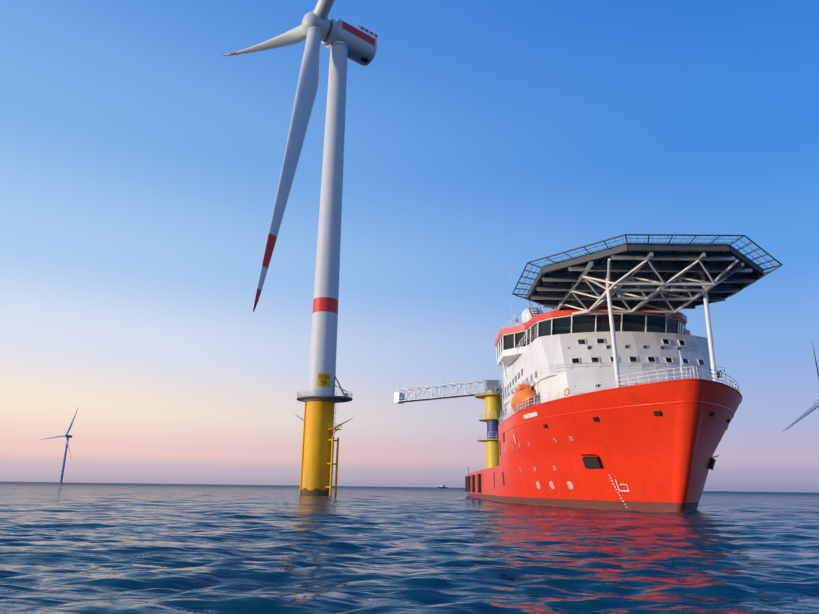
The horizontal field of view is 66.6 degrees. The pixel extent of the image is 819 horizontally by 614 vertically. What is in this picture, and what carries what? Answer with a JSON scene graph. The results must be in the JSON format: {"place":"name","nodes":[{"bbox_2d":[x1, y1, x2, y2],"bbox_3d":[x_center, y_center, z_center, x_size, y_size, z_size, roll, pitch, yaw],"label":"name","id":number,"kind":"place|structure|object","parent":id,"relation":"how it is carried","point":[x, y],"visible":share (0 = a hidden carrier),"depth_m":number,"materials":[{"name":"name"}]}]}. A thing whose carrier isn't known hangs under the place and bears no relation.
{"place":"outdoors","nodes":[
{"label":"outdoors","id":0,"kind":"place"},
{"bbox_2d":[0,481,818,613],"bbox_3d":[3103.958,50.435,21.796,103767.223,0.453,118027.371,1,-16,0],"label":"sea","id":1,"kind":"structure","parent":0,"point":[103,548],"depth_m":17.96,"materials":[{"name":"teal liquid"}]},
{"bbox_2d":[40,406,78,482],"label":"turbine","id":2,"kind":"object","parent":1,"relation":"in","point":[65,453],"visible":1,"depth_m":1540.38,"materials":[{"name":"white metal"}]},
{"bbox_2d":[223,0,376,494],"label":"turbine","id":3,"kind":"object","parent":1,"relation":"in","point":[342,40],"visible":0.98,"depth_m":141.51,"materials":[{"name":"metal"}]},
{"bbox_2d":[296,415,351,428],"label":"turbine","id":4,"kind":"object","parent":1,"relation":"in","point":[334,427],"visible":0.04,"depth_m":1387.12,"materials":[{"name":"white metal"}]},
{"bbox_2d":[394,234,782,514],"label":"vessel","id":5,"kind":"object","parent":1,"relation":"in","point":[614,393],"visible":1,"depth_m":60.05,"materials":[{"name":"metal"}]},
{"bbox_2d":[783,341,818,431],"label":"turbine","id":6,"kind":"object","parent":1,"relation":"in","point":[812,408],"visible":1,"depth_m":782.48,"materials":[{"name":"white metal"}]},
{"bbox_2d":[0,0,818,492],"label":"sky","id":7,"kind":"structure","parent":0,"point":[141,162],"materials":[{"name":"blue"}]}
]}

